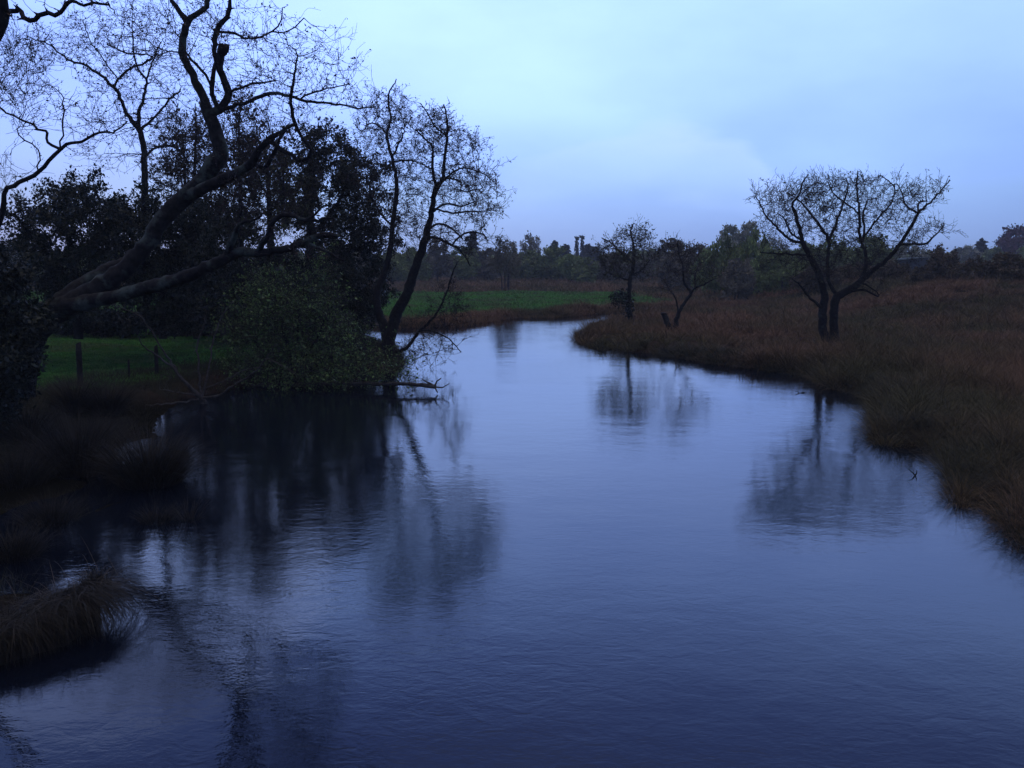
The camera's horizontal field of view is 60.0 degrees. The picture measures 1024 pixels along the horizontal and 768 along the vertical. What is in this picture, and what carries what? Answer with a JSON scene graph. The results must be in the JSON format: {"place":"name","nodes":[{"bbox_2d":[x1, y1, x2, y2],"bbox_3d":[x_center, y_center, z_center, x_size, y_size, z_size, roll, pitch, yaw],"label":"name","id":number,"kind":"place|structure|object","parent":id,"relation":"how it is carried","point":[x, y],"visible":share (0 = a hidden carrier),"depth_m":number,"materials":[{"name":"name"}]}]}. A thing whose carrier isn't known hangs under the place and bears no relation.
{"place":"outdoors","nodes":[
{"label":"outdoors","id":0,"kind":"place"},
{"bbox_2d":[168,233,311,338],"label":"hawthorn tree","id":1,"kind":"object","parent":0,"point":[235,265],"visible":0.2,"depth_m":34.00,"materials":[{"name":"green plant"}]},
{"bbox_2d":[19,289,671,317],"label":"green grass","id":2,"kind":"structure","parent":0,"point":[540,298],"depth_m":70.80,"materials":[{"name":"green plant"}]},
{"bbox_2d":[0,310,1023,767],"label":"river water","id":3,"kind":"structure","parent":0,"point":[526,542],"depth_m":9.91,"materials":[{"name":"blue liquid"}]},
{"bbox_2d":[0,511,74,564],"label":"rush tussock","id":4,"kind":"object","parent":3,"relation":"on","point":[16,548],"visible":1,"depth_m":10.83,"materials":[{"name":"brown plant"}]},
{"bbox_2d":[0,395,160,481],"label":"rush tussock","id":5,"kind":"object","parent":3,"relation":"on","point":[70,443],"visible":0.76,"depth_m":14.94,"materials":[{"name":"plant"}]},
{"bbox_2d":[0,538,169,670],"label":"collapsed tussock","id":6,"kind":"object","parent":3,"relation":"in","point":[62,617],"visible":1,"depth_m":8.42,"materials":[{"name":"plant"}]},
{"bbox_2d":[67,414,225,490],"bbox_3d":[-5.912,1.018,14.348,2.708,1.275,2.802,0,8,0],"label":"rush tussock","id":7,"kind":"object","parent":3,"relation":"on","point":[151,470],"visible":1,"depth_m":14.19,"materials":[{"name":"green plant"}]},
{"bbox_2d":[119,493,194,524],"bbox_3d":[-4.938,1.744,12.318,1.034,0.397,0.958,0,8,0],"label":"rush tussock","id":8,"kind":"object","parent":3,"relation":"on","point":[155,518],"visible":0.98,"depth_m":12.31,"materials":[{"name":"plant"}]},
{"bbox_2d":[160,494,212,523],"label":"rush tussock","id":9,"kind":"object","parent":3,"relation":"on","point":[184,515],"visible":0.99,"depth_m":12.44,"materials":[{"name":"brown plant"}]},
{"bbox_2d":[245,378,448,392],"bbox_3d":[-5.109,-0.029,24.993,7.050,0.511,0.254,2,8,15],"label":"fallen log","id":10,"kind":"object","parent":3,"relation":"in","point":[429,385],"visible":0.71,"depth_m":24.63,"materials":[{"name":"brown wood"}]},
{"bbox_2d":[0,268,1023,619],"bbox_3d":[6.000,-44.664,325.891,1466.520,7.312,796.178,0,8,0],"label":"ground","id":11,"kind":"structure","parent":0,"point":[58,486],"depth_m":25.46,"materials":[{"name":"green plant"}]},
{"bbox_2d":[0,242,36,283],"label":"distant tree","id":12,"kind":"object","parent":11,"relation":"on","point":[14,257],"visible":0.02,"depth_m":97.13,"materials":[{"name":"green plant"}]},
{"bbox_2d":[0,252,62,428],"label":"ivy thicket","id":13,"kind":"object","parent":11,"relation":"on","point":[14,359],"visible":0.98,"depth_m":16.86,"materials":[{"name":"green plant"}]},
{"bbox_2d":[0,0,114,41],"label":"bare tree","id":14,"kind":"object","parent":11,"relation":"on","point":[5,12],"visible":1,"depth_m":8.12,"materials":[{"name":"brown plant"}]},
{"bbox_2d":[0,8,133,226],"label":"bare tree","id":15,"kind":"object","parent":11,"relation":"on","point":[17,183],"visible":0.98,"depth_m":11.62,"materials":[{"name":"brown plant"}]},
{"bbox_2d":[37,363,118,412],"bbox_3d":[-10.053,0.016,20.214,2.410,1.282,2.386,0,8,0],"label":"rush tussock","id":16,"kind":"object","parent":11,"relation":"on","point":[65,403],"visible":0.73,"depth_m":20.13,"materials":[{"name":"plant"}]},
{"bbox_2d":[76,342,82,386],"bbox_3d":[-11.203,-0.406,22.966,0.167,1.382,0.150,0,8,0],"label":"fence post","id":17,"kind":"object","parent":11,"relation":"on","point":[79,364],"visible":0.71,"depth_m":22.89,"materials":[{"name":"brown wood"}]},
{"bbox_2d":[0,163,167,338],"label":"holly tree","id":18,"kind":"object","parent":11,"relation":"on","point":[36,242],"visible":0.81,"depth_m":25.77,"materials":[{"name":"green plant"}]},
{"bbox_2d":[57,407,134,445],"bbox_3d":[-8.112,0.770,17.189,1.899,0.767,1.798,0,8,0],"label":"rush tussock","id":19,"kind":"object","parent":11,"relation":"on","point":[84,426],"visible":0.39,"depth_m":17.25,"materials":[{"name":"plant"}]},
{"bbox_2d":[52,306,154,338],"bbox_3d":[-17.466,-2.601,37.064,5.493,1.979,3.765,0,8,0],"label":"hedge shrub","id":20,"kind":"object","parent":11,"relation":"on","point":[95,329],"visible":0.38,"depth_m":36.27,"materials":[{"name":"green plant"}]},
{"bbox_2d":[57,369,152,416],"bbox_3d":[-9.194,0.154,20.256,2.399,1.285,2.262,0,8,0],"label":"rush tussock","id":21,"kind":"object","parent":11,"relation":"on","point":[105,405],"visible":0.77,"depth_m":20.15,"materials":[{"name":"plant"}]},
{"bbox_2d":[1,0,209,316],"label":"bare tree","id":22,"kind":"object","parent":11,"relation":"on","point":[137,126],"visible":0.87,"depth_m":27.59,"materials":[{"name":"brown plant"}]},
{"bbox_2d":[128,359,129,377],"bbox_3d":[-10.624,-0.345,24.590,0.072,0.714,0.065,0,8,0],"label":"fence post","id":23,"kind":"object","parent":11,"relation":"on","point":[128,367],"visible":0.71,"depth_m":24.55,"materials":[{"name":"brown wood"}]},
{"bbox_2d":[154,345,158,374],"bbox_3d":[-10.170,-0.617,25.357,0.129,1.019,0.124,0,8,0],"label":"fence post","id":24,"kind":"object","parent":11,"relation":"on","point":[156,363],"visible":0.77,"depth_m":25.30,"materials":[{"name":"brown wood"}]},
{"bbox_2d":[80,179,241,343],"bbox_3d":[-11.266,-3.990,28.953,4.214,5.418,7.150,-7,10,-41],"label":"holly tree","id":25,"kind":"object","parent":11,"relation":"on","point":[168,302],"visible":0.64,"depth_m":27.91,"materials":[{"name":"green plant"}]},
{"bbox_2d":[0,0,374,396],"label":"leaning tree","id":26,"kind":"object","parent":11,"relation":"on","point":[95,288],"visible":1,"depth_m":16.95,"materials":[{"name":"brown plant"}]},
{"bbox_2d":[134,95,242,338],"bbox_3d":[-11.791,-6.111,32.524,3.654,8.928,5.459,-3,8,-20],"label":"bare tree","id":27,"kind":"object","parent":11,"relation":"on","point":[173,174],"visible":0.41,"depth_m":31.68,"materials":[{"name":"plant"}]},
{"bbox_2d":[36,320,345,390],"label":"green grass","id":28,"kind":"structure","parent":11,"relation":"on","point":[97,340],"depth_m":31.25,"materials":[{"name":"green plant"}]},
{"bbox_2d":[148,306,252,337],"bbox_3d":[-13.423,-2.539,37.482,3.466,2.081,4.927,-8,11,-44],"label":"hedge shrub","id":29,"kind":"object","parent":11,"relation":"on","point":[178,333],"visible":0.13,"depth_m":36.58,"materials":[{"name":"green plant"}]},
{"bbox_2d":[115,300,297,405],"bbox_3d":[-7.488,-0.711,22.183,4.680,2.689,2.185,0,8,0],"label":"dead sapling","id":30,"kind":"object","parent":11,"relation":"on","point":[201,397],"visible":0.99,"depth_m":22.23,"materials":[{"name":"brown wood"}]},
{"bbox_2d":[154,193,258,299],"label":"holly tree","id":31,"kind":"object","parent":11,"relation":"on","point":[247,259],"visible":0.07,"depth_m":37.99,"materials":[{"name":"green plant"}]},
{"bbox_2d":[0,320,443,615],"bbox_3d":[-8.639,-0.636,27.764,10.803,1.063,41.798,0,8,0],"label":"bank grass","id":32,"kind":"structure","parent":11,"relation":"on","point":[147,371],"depth_m":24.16,"materials":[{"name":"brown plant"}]},
{"bbox_2d":[176,78,294,338],"bbox_3d":[-9.555,-6.205,31.240,4.204,9.314,5.059,0,8,0],"label":"bare tree","id":33,"kind":"object","parent":11,"relation":"on","point":[241,144],"visible":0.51,"depth_m":31.00,"materials":[{"name":"brown plant"}]},
{"bbox_2d":[203,123,329,338],"bbox_3d":[-9.666,-5.846,33.526,4.629,8.359,6.204,-7,11,-41],"label":"bare tree","id":34,"kind":"object","parent":11,"relation":"on","point":[258,237],"visible":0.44,"depth_m":32.89,"materials":[{"name":"plant"}]},
{"bbox_2d":[282,250,318,272],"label":"distant tree","id":35,"kind":"object","parent":11,"relation":"on","point":[300,258],"visible":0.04,"depth_m":110.26,"materials":[{"name":"green plant"}]},
{"bbox_2d":[197,242,432,395],"bbox_3d":[-5.827,-1.727,25.794,7.262,5.191,5.021,0,8,0],"label":"willow bush","id":36,"kind":"object","parent":11,"relation":"on","point":[263,312],"visible":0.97,"depth_m":25.25,"materials":[{"name":"green plant"}]},
{"bbox_2d":[254,112,405,339],"bbox_3d":[-7.143,-5.910,35.245,5.797,9.608,7.385,-4,9,-25],"label":"ivy tree","id":37,"kind":"object","parent":11,"relation":"on","point":[367,224],"visible":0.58,"depth_m":34.44,"materials":[{"name":"green plant"}]},
{"bbox_2d":[287,250,387,344],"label":"hawthorn tree","id":38,"kind":"object","parent":11,"relation":"on","point":[364,307],"visible":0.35,"depth_m":33.11,"materials":[{"name":"green plant"}]},
{"bbox_2d":[353,252,375,281],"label":"distant tree","id":39,"kind":"object","parent":11,"relation":"on","point":[363,264],"visible":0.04,"depth_m":117.70,"materials":[{"name":"green plant"}]},
{"bbox_2d":[375,250,408,281],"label":"distant tree","id":40,"kind":"object","parent":11,"relation":"on","point":[399,270],"visible":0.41,"depth_m":122.73,"materials":[{"name":"green plant"}]},
{"bbox_2d":[401,245,433,280],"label":"distant tree","id":41,"kind":"object","parent":11,"relation":"on","point":[427,272],"visible":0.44,"depth_m":127.83,"materials":[{"name":"green plant"}]},
{"bbox_2d":[340,79,516,367],"bbox_3d":[-2.938,-5.370,29.867,7.422,9.889,3.377,6,10,37],"label":"alder tree","id":42,"kind":"object","parent":11,"relation":"on","point":[395,316],"visible":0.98,"depth_m":29.55,"materials":[{"name":"brown plant"}]},
{"bbox_2d":[420,235,454,279],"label":"distant tree","id":43,"kind":"object","parent":11,"relation":"on","point":[436,260],"visible":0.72,"depth_m":133.30,"materials":[{"name":"green plant"}]},
{"bbox_2d":[448,244,484,278],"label":"distant tree","id":44,"kind":"object","parent":11,"relation":"on","point":[464,269],"visible":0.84,"depth_m":135.24,"materials":[{"name":"green plant"}]},
{"bbox_2d":[465,233,480,256],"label":"conifer tree","id":45,"kind":"object","parent":11,"relation":"on","point":[475,245],"visible":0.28,"depth_m":177.34,"materials":[{"name":"green plant"}]},
{"bbox_2d":[475,246,503,278],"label":"distant tree","id":46,"kind":"object","parent":11,"relation":"on","point":[485,271],"visible":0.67,"depth_m":137.27,"materials":[{"name":"green plant"}]},
{"bbox_2d":[24,271,974,307],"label":"moor grass","id":47,"kind":"structure","parent":11,"relation":"on","point":[569,285],"depth_m":96.53,"materials":[{"name":"brown plant"}]},
{"bbox_2d":[487,235,523,289],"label":"distant tree","id":48,"kind":"object","parent":11,"relation":"on","point":[498,259],"visible":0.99,"depth_m":88.62,"materials":[{"name":"green plant"}]},
{"bbox_2d":[503,249,540,279],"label":"distant tree","id":49,"kind":"object","parent":11,"relation":"on","point":[531,253],"visible":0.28,"depth_m":138.01,"materials":[{"name":"green plant"}]},
{"bbox_2d":[519,230,541,277],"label":"distant tree","id":50,"kind":"object","parent":11,"relation":"on","point":[531,240],"visible":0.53,"depth_m":162.35,"materials":[{"name":"green plant"}]},
{"bbox_2d":[522,244,566,280],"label":"distant tree","id":51,"kind":"object","parent":11,"relation":"on","point":[545,266],"visible":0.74,"depth_m":135.73,"materials":[{"name":"green plant"}]},
{"bbox_2d":[83,243,1023,270],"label":"wood","id":52,"kind":"object","parent":11,"relation":"on","point":[640,254],"depth_m":241.20,"materials":[{"name":"green plant"}]},
{"bbox_2d":[550,240,561,263],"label":"conifer tree","id":53,"kind":"object","parent":11,"relation":"on","point":[555,242],"visible":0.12,"depth_m":197.21,"materials":[{"name":"green plant"}]},
{"bbox_2d":[562,244,571,256],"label":"conifer tree","id":54,"kind":"object","parent":11,"relation":"on","point":[567,247],"visible":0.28,"depth_m":212.14,"materials":[{"name":"green plant"}]},
{"bbox_2d":[555,253,582,280],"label":"distant tree","id":55,"kind":"object","parent":11,"relation":"on","point":[565,266],"visible":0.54,"depth_m":129.43,"materials":[{"name":"green plant"}]},
{"bbox_2d":[574,236,579,256],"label":"tower","id":56,"kind":"structure","parent":11,"relation":"on","point":[576,248],"depth_m":217.17,"materials":[{"name":"grey"}]},
{"bbox_2d":[579,234,584,256],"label":"conifer tree","id":57,"kind":"object","parent":11,"relation":"on","point":[581,243],"visible":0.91,"depth_m":219.16,"materials":[{"name":"green plant"}]},
{"bbox_2d":[567,256,599,282],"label":"distant tree","id":58,"kind":"object","parent":11,"relation":"on","point":[581,270],"visible":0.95,"depth_m":118.01,"materials":[{"name":"green plant"}]},
{"bbox_2d":[365,295,805,328],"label":"fringe grass","id":59,"kind":"structure","parent":11,"relation":"on","point":[492,313],"depth_m":56.55,"materials":[{"name":"plant"}]},
{"bbox_2d":[582,243,591,264],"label":"conifer tree","id":60,"kind":"object","parent":11,"relation":"on","point":[587,248],"visible":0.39,"depth_m":215.06,"materials":[{"name":"green plant"}]},
{"bbox_2d":[587,246,599,264],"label":"conifer tree","id":61,"kind":"object","parent":11,"relation":"on","point":[594,255],"visible":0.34,"depth_m":212.15,"materials":[{"name":"green plant"}]},
{"bbox_2d":[590,251,629,280],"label":"distant tree","id":62,"kind":"object","parent":11,"relation":"on","point":[601,276],"visible":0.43,"depth_m":126.08,"materials":[{"name":"green plant"}]},
{"bbox_2d":[586,215,663,320],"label":"alder tree","id":63,"kind":"object","parent":11,"relation":"on","point":[627,301],"visible":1,"depth_m":46.33,"materials":[{"name":"brown plant"}]},
{"bbox_2d":[620,255,651,279],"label":"distant tree","id":64,"kind":"object","parent":11,"relation":"on","point":[643,275],"visible":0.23,"depth_m":128.69,"materials":[{"name":"green plant"}]},
{"bbox_2d":[639,252,656,278],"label":"distant tree","id":65,"kind":"object","parent":11,"relation":"on","point":[652,268],"visible":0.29,"depth_m":133.52,"materials":[{"name":"green plant"}]},
{"bbox_2d":[661,312,673,331],"bbox_3d":[7.169,-2.713,40.524,0.758,1.127,0.343,0,8,0],"label":"tree stump","id":66,"kind":"object","parent":11,"relation":"on","point":[665,317],"visible":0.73,"depth_m":40.39,"materials":[{"name":"plant"}]},
{"bbox_2d":[652,236,686,287],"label":"distant tree","id":67,"kind":"object","parent":11,"relation":"on","point":[659,269],"visible":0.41,"depth_m":96.04,"materials":[{"name":"green plant"}]},
{"bbox_2d":[647,232,727,329],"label":"alder tree","id":68,"kind":"object","parent":11,"relation":"on","point":[682,305],"visible":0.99,"depth_m":40.60,"materials":[{"name":"brown plant"}]},
{"bbox_2d":[671,242,719,290],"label":"distant tree","id":69,"kind":"object","parent":11,"relation":"on","point":[697,248],"visible":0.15,"depth_m":90.91,"materials":[{"name":"green plant"}]},
{"bbox_2d":[689,230,740,295],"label":"field shrub","id":70,"kind":"object","parent":11,"relation":"on","point":[720,258],"visible":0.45,"depth_m":80.66,"materials":[{"name":"green plant"}]},
{"bbox_2d":[718,224,741,266],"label":"distant tree","id":71,"kind":"object","parent":11,"relation":"on","point":[735,234],"visible":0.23,"depth_m":122.51,"materials":[{"name":"green plant"}]},
{"bbox_2d":[716,257,756,300],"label":"field shrub","id":72,"kind":"object","parent":11,"relation":"on","point":[740,286],"visible":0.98,"depth_m":70.51,"materials":[{"name":"plant"}]},
{"bbox_2d":[738,220,761,259],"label":"distant tree","id":73,"kind":"object","parent":11,"relation":"on","point":[747,227],"visible":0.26,"depth_m":125.64,"materials":[{"name":"green plant"}]},
{"bbox_2d":[725,227,779,287],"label":"field shrub","id":74,"kind":"object","parent":11,"relation":"on","point":[749,248],"visible":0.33,"depth_m":78.76,"materials":[{"name":"green plant"}]},
{"bbox_2d":[753,235,790,260],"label":"distant tree","id":75,"kind":"object","parent":11,"relation":"on","point":[776,242],"visible":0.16,"depth_m":119.98,"materials":[{"name":"green plant"}]},
{"bbox_2d":[747,249,806,295],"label":"field shrub","id":76,"kind":"object","parent":11,"relation":"on","point":[766,282],"visible":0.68,"depth_m":75.00,"materials":[{"name":"green plant"}]},
{"bbox_2d":[545,271,1023,366],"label":"tufted grass","id":77,"kind":"structure","parent":11,"relation":"on","point":[848,316],"depth_m":43.22,"materials":[{"name":"brown plant"}]},
{"bbox_2d":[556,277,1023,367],"bbox_3d":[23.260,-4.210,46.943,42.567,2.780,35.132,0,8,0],"label":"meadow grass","id":78,"kind":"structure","parent":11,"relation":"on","point":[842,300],"depth_m":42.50,"materials":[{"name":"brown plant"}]},
{"bbox_2d":[791,240,820,271],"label":"distant tree","id":79,"kind":"object","parent":11,"relation":"on","point":[800,248],"visible":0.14,"depth_m":103.21,"materials":[{"name":"green plant"}]},
{"bbox_2d":[811,233,852,270],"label":"distant tree","id":80,"kind":"object","parent":11,"relation":"on","point":[824,248],"visible":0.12,"depth_m":102.35,"materials":[{"name":"green plant"}]},
{"bbox_2d":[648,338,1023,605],"bbox_3d":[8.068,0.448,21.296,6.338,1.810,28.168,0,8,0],"label":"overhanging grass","id":81,"kind":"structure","parent":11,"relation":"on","point":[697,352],"depth_m":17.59,"materials":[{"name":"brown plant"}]},
{"bbox_2d":[745,163,965,346],"bbox_3d":[12.082,-4.775,33.144,9.009,7.096,5.048,-1,8,-10],"label":"alder tree","id":82,"kind":"object","parent":11,"relation":"on","point":[837,296],"visible":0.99,"depth_m":32.54,"materials":[{"name":"brown plant"}]},
{"bbox_2d":[832,261,879,279],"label":"gorse bush","id":83,"kind":"object","parent":11,"relation":"on","point":[841,269],"visible":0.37,"depth_m":73.94,"materials":[{"name":"green plant"}]},
{"bbox_2d":[837,231,898,277],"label":"distant tree","id":84,"kind":"object","parent":11,"relation":"on","point":[886,250],"visible":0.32,"depth_m":98.23,"materials":[{"name":"green plant"}]},
{"bbox_2d":[720,321,1023,605],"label":"tufted grass","id":85,"kind":"structure","parent":11,"relation":"on","point":[918,353],"depth_m":22.00,"materials":[{"name":"brown plant"}]},
{"bbox_2d":[735,347,1023,552],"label":"meadow grass","id":86,"kind":"structure","parent":11,"relation":"on","point":[948,389],"depth_m":18.91,"materials":[{"name":"brown plant"}]},
{"bbox_2d":[877,259,911,280],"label":"gorse bush","id":87,"kind":"object","parent":11,"relation":"on","point":[895,269],"visible":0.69,"depth_m":66.50,"materials":[{"name":"green plant"}]},
{"bbox_2d":[895,257,929,274],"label":"shed","id":88,"kind":"structure","parent":11,"relation":"on","point":[922,262],"depth_m":110.98,"materials":[{"name":"grey"}]},
{"bbox_2d":[893,239,936,263],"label":"distant tree","id":89,"kind":"object","parent":11,"relation":"on","point":[923,253],"visible":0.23,"depth_m":125.78,"materials":[{"name":"green plant"}]},
{"bbox_2d":[909,266,936,282],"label":"gorse bush","id":90,"kind":"object","parent":11,"relation":"on","point":[919,273],"visible":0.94,"depth_m":59.15,"materials":[{"name":"plant"}]},
{"bbox_2d":[924,242,959,278],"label":"gorse bush","id":91,"kind":"object","parent":11,"relation":"on","point":[946,262],"visible":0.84,"depth_m":60.55,"materials":[{"name":"green plant"}]},
{"bbox_2d":[953,244,981,265],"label":"distant tree","id":92,"kind":"object","parent":11,"relation":"on","point":[969,251],"visible":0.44,"depth_m":186.90,"materials":[{"name":"green plant"}]},
{"bbox_2d":[946,253,994,280],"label":"gorse bush","id":93,"kind":"object","parent":11,"relation":"on","point":[966,268],"visible":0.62,"depth_m":57.28,"materials":[{"name":"plant"}]},
{"bbox_2d":[974,237,988,254],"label":"conifer tree","id":94,"kind":"object","parent":11,"relation":"on","point":[981,245],"visible":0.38,"depth_m":197.09,"materials":[{"name":"green plant"}]},
{"bbox_2d":[980,246,1004,262],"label":"distant tree","id":95,"kind":"object","parent":11,"relation":"on","point":[988,255],"visible":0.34,"depth_m":167.55,"materials":[{"name":"green plant"}]},
{"bbox_2d":[980,252,1023,282],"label":"gorse bush","id":96,"kind":"object","parent":11,"relation":"on","point":[1001,266],"visible":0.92,"depth_m":54.97,"materials":[{"name":"plant"}]},
{"bbox_2d":[992,223,1023,264],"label":"distant tree","id":97,"kind":"object","parent":11,"relation":"on","point":[1006,242],"visible":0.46,"depth_m":176.50,"materials":[{"name":"plant"}]},
{"bbox_2d":[1016,245,1023,257],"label":"distant tree","id":98,"kind":"object","parent":11,"relation":"on","point":[1021,252],"visible":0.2,"depth_m":169.59,"materials":[{"name":"green plant"}]},
{"bbox_2d":[0,0,1023,255],"label":"sky","id":99,"kind":"structure","parent":0,"point":[666,113],"materials":[{"name":"blue"}]}
]}

